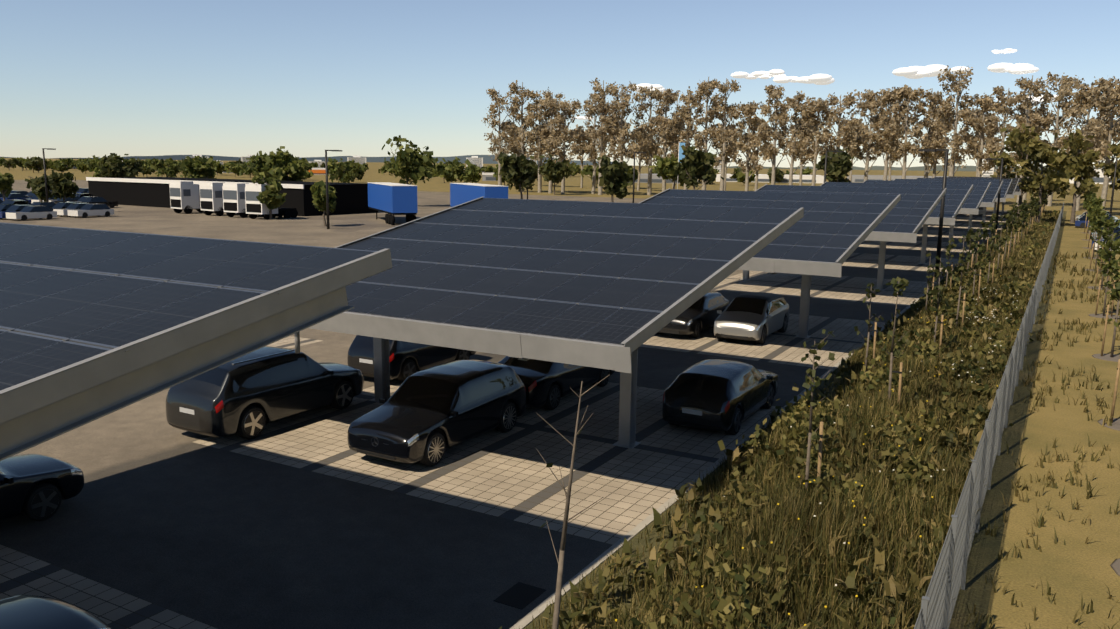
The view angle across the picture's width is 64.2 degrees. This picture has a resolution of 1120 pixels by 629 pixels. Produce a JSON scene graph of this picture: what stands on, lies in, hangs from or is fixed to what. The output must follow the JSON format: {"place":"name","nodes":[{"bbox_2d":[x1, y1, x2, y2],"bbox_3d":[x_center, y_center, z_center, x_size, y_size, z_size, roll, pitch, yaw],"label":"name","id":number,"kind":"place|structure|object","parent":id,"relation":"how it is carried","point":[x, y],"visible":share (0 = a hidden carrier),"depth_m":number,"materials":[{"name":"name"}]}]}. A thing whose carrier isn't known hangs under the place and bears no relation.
{"place":"outdoors","nodes":[
{"label":"outdoors","id":0,"kind":"place"},
{"bbox_2d":[4,476,61,520],"bbox_3d":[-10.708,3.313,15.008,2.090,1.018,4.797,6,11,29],"label":"car wheel","id":1,"kind":"object","parent":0,"point":[42,500],"visible":0.54,"depth_m":15.86,"materials":[{"name":"black rubber"}]},
{"bbox_2d":[0,155,611,164],"bbox_3d":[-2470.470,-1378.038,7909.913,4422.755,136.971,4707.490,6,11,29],"label":"distant hills","id":2,"kind":"structure","parent":0,"point":[487,159],"depth_m":8623.65,"materials":[{"name":"green plant"}]},
{"bbox_2d":[359,349,469,381],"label":"car wheels and trim","id":3,"kind":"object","parent":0,"point":[408,367],"visible":0.29,"depth_m":26.13,"materials":[{"name":"black rubber"}]},
{"bbox_2d":[357,398,516,466],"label":"car wheels and trim","id":4,"kind":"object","parent":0,"point":[434,451],"visible":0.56,"depth_m":19.11,"materials":[{"name":"black rubber"}]},
{"bbox_2d":[0,180,1021,628],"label":"asphalt pavement","id":5,"kind":"structure","parent":0,"point":[158,510],"depth_m":15.85,"materials":[{"name":"grey asphalt"}]},
{"bbox_2d":[0,453,83,521],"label":"car","id":6,"kind":"object","parent":5,"relation":"on","point":[27,472],"visible":0.85,"depth_m":16.00,"materials":[{"name":"black paint"}]},
{"bbox_2d":[86,177,377,215],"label":"warehouse building","id":7,"kind":"structure","parent":5,"relation":"on","point":[351,198],"depth_m":118.44,"materials":[{"name":"black metal"}]},
{"bbox_2d":[179,349,353,438],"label":"car wheels and trim","id":8,"kind":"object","parent":5,"relation":"on","point":[251,422],"visible":0.42,"depth_m":20.85,"materials":[{"name":"black rubber"}]},
{"bbox_2d":[169,181,507,224],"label":"truck trailers","id":9,"kind":"object","parent":5,"relation":"on","point":[242,201],"visible":0.71,"depth_m":99.35,"materials":[{"name":"white"}]},
{"bbox_2d":[347,335,475,379],"bbox_3d":[-4.490,0.842,27.693,1.824,1.447,4.499,6,11,29],"label":"car","id":10,"kind":"object","parent":5,"relation":"on","point":[423,356],"visible":0.38,"depth_m":26.09,"materials":[{"name":"black paint"}]},
{"bbox_2d":[0,213,1007,628],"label":"paved parking spaces","id":11,"kind":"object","parent":5,"relation":"on","point":[502,475],"visible":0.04,"depth_m":20.00,"materials":[{"name":"beige concrete"}]},
{"bbox_2d":[0,595,111,628],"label":"car","id":12,"kind":"object","parent":11,"relation":"on","point":[28,612],"visible":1,"depth_m":10.93,"materials":[{"name":"grey paint"}]},
{"bbox_2d":[0,248,391,460],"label":"carport frame","id":13,"kind":"object","parent":11,"relation":"on","point":[38,410],"visible":0.65,"depth_m":8.72,"materials":[{"name":"grey metal"}]},
{"bbox_2d":[0,222,376,390],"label":"solar panels","id":14,"kind":"object","parent":13,"relation":"on","point":[69,296],"visible":0.98,"depth_m":10.59,"materials":[{"name":"blue glass"}]},
{"bbox_2d":[165,346,363,437],"bbox_3d":[-7.222,1.634,22.309,1.963,1.607,4.959,6,11,29],"label":"car","id":15,"kind":"object","parent":11,"relation":"on","point":[221,398],"visible":0.88,"depth_m":20.86,"materials":[{"name":"black metal"}]},
{"bbox_2d":[347,360,525,462],"bbox_3d":[-2.694,2.043,20.647,1.884,1.467,4.759,6,11,29],"label":"car","id":16,"kind":"object","parent":11,"relation":"on","point":[409,416],"visible":0.98,"depth_m":19.81,"materials":[{"name":"black paint"}]},
{"bbox_2d":[294,197,803,448],"bbox_3d":[-0.748,0.021,22.316,10.740,5.327,11.162,6,11,29],"label":"carport frame","id":17,"kind":"object","parent":11,"relation":"on","point":[382,330],"visible":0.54,"depth_m":17.08,"materials":[{"name":"grey metal"}]},
{"bbox_2d":[339,198,797,344],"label":"solar panels","id":18,"kind":"object","parent":17,"relation":"on","point":[612,273],"visible":0.79,"depth_m":20.50,"materials":[{"name":"blue glass"}]},
{"bbox_2d":[498,356,614,407],"bbox_3d":[-0.228,1.430,25.036,1.854,1.277,4.889,6,11,29],"label":"sedan car","id":19,"kind":"object","parent":11,"relation":"on","point":[538,378],"visible":0.38,"depth_m":23.54,"materials":[{"name":"black paint"}]},
{"bbox_2d":[661,291,729,334],"bbox_3d":[5.144,-0.201,35.138,1.824,1.266,4.729,6,11,29],"label":"car","id":20,"kind":"object","parent":11,"relation":"on","point":[685,321],"visible":0.52,"depth_m":34.03,"materials":[{"name":"grey paint"}]},
{"bbox_2d":[662,359,777,430],"bbox_3d":[4.250,1.819,23.096,1.794,1.266,4.459,6,11,29],"label":"car","id":21,"kind":"object","parent":11,"relation":"on","point":[716,392],"visible":0.96,"depth_m":21.56,"materials":[{"name":"grey paint"}]},
{"bbox_2d":[714,292,788,340],"bbox_3d":[7.366,-0.046,33.996,1.804,1.397,4.299,6,11,29],"label":"car","id":22,"kind":"object","parent":11,"relation":"on","point":[744,314],"visible":0.96,"depth_m":32.92,"materials":[{"name":"grey paint"}]},
{"bbox_2d":[639,188,900,337],"bbox_3d":[6.989,-2.142,35.717,10.740,5.327,11.162,6,11,29],"label":"carport frame","id":23,"kind":"object","parent":11,"relation":"on","point":[806,269],"visible":0.31,"depth_m":29.62,"materials":[{"name":"grey metal"}]},
{"bbox_2d":[641,189,897,262],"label":"solar panels","id":24,"kind":"object","parent":23,"relation":"on","point":[828,227],"visible":0.52,"depth_m":35.28,"materials":[{"name":"blue glass"}]},
{"bbox_2d":[740,184,946,290],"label":"carport frame","id":25,"kind":"object","parent":11,"relation":"on","point":[882,237],"visible":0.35,"depth_m":44.30,"materials":[{"name":"grey metal"}]},
{"bbox_2d":[757,185,943,232],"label":"solar panels","id":26,"kind":"object","parent":25,"relation":"on","point":[908,211],"visible":0.27,"depth_m":49.39,"materials":[{"name":"blue glass"}]},
{"bbox_2d":[820,181,972,263],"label":"carport frame","id":27,"kind":"object","parent":11,"relation":"on","point":[935,220],"visible":0.27,"depth_m":60.32,"materials":[{"name":"grey metal"}]},
{"bbox_2d":[822,182,971,217],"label":"solar panels","id":28,"kind":"object","parent":27,"relation":"on","point":[955,195],"visible":0.1,"depth_m":63.70,"materials":[{"name":"blue glass"}]},
{"bbox_2d":[863,180,990,244],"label":"carport frame","id":29,"kind":"object","parent":11,"relation":"on","point":[974,211],"visible":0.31,"depth_m":69.69,"materials":[{"name":"grey metal"}]},
{"bbox_2d":[864,180,989,208],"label":"solar panels","id":30,"kind":"object","parent":29,"relation":"on","point":[974,197],"visible":0.15,"depth_m":77.06,"materials":[{"name":"blue glass"}]},
{"bbox_2d":[893,178,1002,230],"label":"carport frame","id":31,"kind":"object","parent":11,"relation":"on","point":[986,204],"visible":0.19,"depth_m":85.01,"materials":[{"name":"grey metal"}]},
{"bbox_2d":[894,179,1001,201],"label":"solar panels","id":32,"kind":"object","parent":31,"relation":"on","point":[992,191],"visible":0.02,"depth_m":90.55,"materials":[{"name":"blue glass"}]},
{"bbox_2d":[916,177,1011,226],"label":"carport frame","id":33,"kind":"object","parent":11,"relation":"on","point":[984,208],"visible":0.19,"depth_m":100.63,"materials":[{"name":"grey metal"}]},
{"bbox_2d":[917,178,1011,197],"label":"solar panels","id":34,"kind":"object","parent":33,"relation":"on","point":[1005,185],"visible":0.04,"depth_m":104.50,"materials":[{"name":"blue glass"}]},
{"bbox_2d":[948,176,1020,214],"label":"carport frame","id":35,"kind":"object","parent":11,"relation":"on","point":[1015,193],"visible":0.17,"depth_m":127.54,"materials":[{"name":"grey metal"}]},
{"bbox_2d":[993,178,1019,213],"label":"carport frame","id":36,"kind":"object","parent":11,"relation":"on","point":[1007,196],"visible":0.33,"depth_m":112.88,"materials":[{"name":"grey metal"}]},
{"bbox_2d":[934,177,1018,194],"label":"solar panels","id":37,"kind":"object","parent":36,"relation":"on","point":[1012,185],"visible":0.1,"depth_m":117.51,"materials":[{"name":"blue glass"}]},
{"bbox_2d":[493,582,545,609],"bbox_3d":[-0.597,4.221,13.399,0.500,0.012,0.700,6,11,29],"label":"drain cover","id":38,"kind":"object","parent":5,"relation":"on","point":[519,595],"visible":1,"depth_m":13.38,"materials":[{"name":"black metal"}]},
{"bbox_2d":[0,188,1119,251],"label":"parked cars","id":39,"kind":"object","parent":5,"relation":"on","point":[26,205],"visible":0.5,"depth_m":98.88,"materials":[{"name":"white paint"}]},
{"bbox_2d":[42,143,1117,277],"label":"street lamps","id":40,"kind":"object","parent":5,"relation":"on","point":[941,218],"visible":0.71,"depth_m":88.53,"materials":[{"name":"black metal"}]},
{"bbox_2d":[0,158,1119,628],"bbox_3d":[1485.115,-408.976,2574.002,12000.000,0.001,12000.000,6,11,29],"label":"ground","id":41,"kind":"structure","parent":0,"point":[1074,568],"depth_m":20.50,"materials":[{"name":"beige soil"}]},
{"bbox_2d":[0,65,1119,225],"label":"trees","id":42,"kind":"object","parent":41,"relation":"on","point":[1066,160],"depth_m":170.17,"materials":[{"name":"brown plant"}]},
{"bbox_2d":[510,260,964,628],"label":"kerb stone","id":43,"kind":"object","parent":41,"relation":"on","point":[526,620],"depth_m":15.59,"materials":[{"name":"concrete"}]},
{"bbox_2d":[960,250,1119,628],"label":"grass tufts","id":44,"kind":"object","parent":41,"relation":"on","point":[1040,522],"visible":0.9,"depth_m":23.97,"materials":[{"name":"plant"}]},
{"bbox_2d":[0,0,1119,167],"label":"sky","id":45,"kind":"structure","parent":0,"point":[79,78],"materials":[{"name":"blue"}]},
{"bbox_2d":[25,154,1119,183],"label":"city buildings","id":46,"kind":"structure","parent":0,"point":[478,162],"depth_m":391.76,"materials":[{"name":"white"}]},
{"bbox_2d":[542,369,609,409],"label":"car wheels","id":47,"kind":"object","parent":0,"point":[553,398],"visible":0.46,"depth_m":23.56,"materials":[{"name":"black rubber"}]},
{"bbox_2d":[656,309,722,337],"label":"car wheels and trim","id":48,"kind":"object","parent":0,"point":[696,333],"visible":0.25,"depth_m":33.44,"materials":[{"name":"black rubber"}]},
{"bbox_2d":[668,375,773,434],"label":"car wheels and trim","id":49,"kind":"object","parent":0,"point":[734,429],"visible":0.31,"depth_m":21.52,"materials":[{"name":"black rubber"}]},
{"bbox_2d":[716,311,787,343],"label":"car wheels and trim","id":50,"kind":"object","parent":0,"point":[783,329],"visible":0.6,"depth_m":32.54,"materials":[{"name":"black rubber"}]},
{"bbox_2d":[524,210,1066,628],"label":"verge ground","id":51,"kind":"structure","parent":0,"point":[983,553],"depth_m":15.55,"materials":[{"name":"soil"}]},
{"bbox_2d":[499,210,1059,628],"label":"verge weeds","id":52,"kind":"object","parent":51,"relation":"on","point":[797,543],"visible":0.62,"depth_m":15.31,"materials":[{"name":"green plant"}]},
{"bbox_2d":[615,277,1018,628],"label":"verge flowers","id":53,"kind":"object","parent":51,"relation":"on","point":[894,455],"visible":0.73,"depth_m":17.31,"materials":[{"name":"yellow plant"}]},
{"bbox_2d":[537,190,1119,628],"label":"young trees","id":54,"kind":"object","parent":51,"relation":"on","point":[1097,216],"depth_m":30.77,"materials":[{"name":"brown plant"}]},
{"bbox_2d":[914,203,1063,628],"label":"fence panels","id":55,"kind":"object","parent":51,"relation":"on","point":[948,579],"visible":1,"depth_m":14.85,"materials":[{"name":"grey metal"}]},
{"bbox_2d":[727,165,1103,171],"bbox_3d":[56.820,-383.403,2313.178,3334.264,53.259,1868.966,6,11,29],"label":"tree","id":56,"kind":"object","parent":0,"point":[940,167],"visible":0.02,"depth_m":2758.50,"materials":[{"name":"plant"}]},
{"bbox_2d":[949,176,1021,191],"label":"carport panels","id":57,"kind":"object","parent":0,"point":[1017,189],"visible":0.04,"depth_m":132.94,"materials":[{"name":"blue glass"}]}
]}

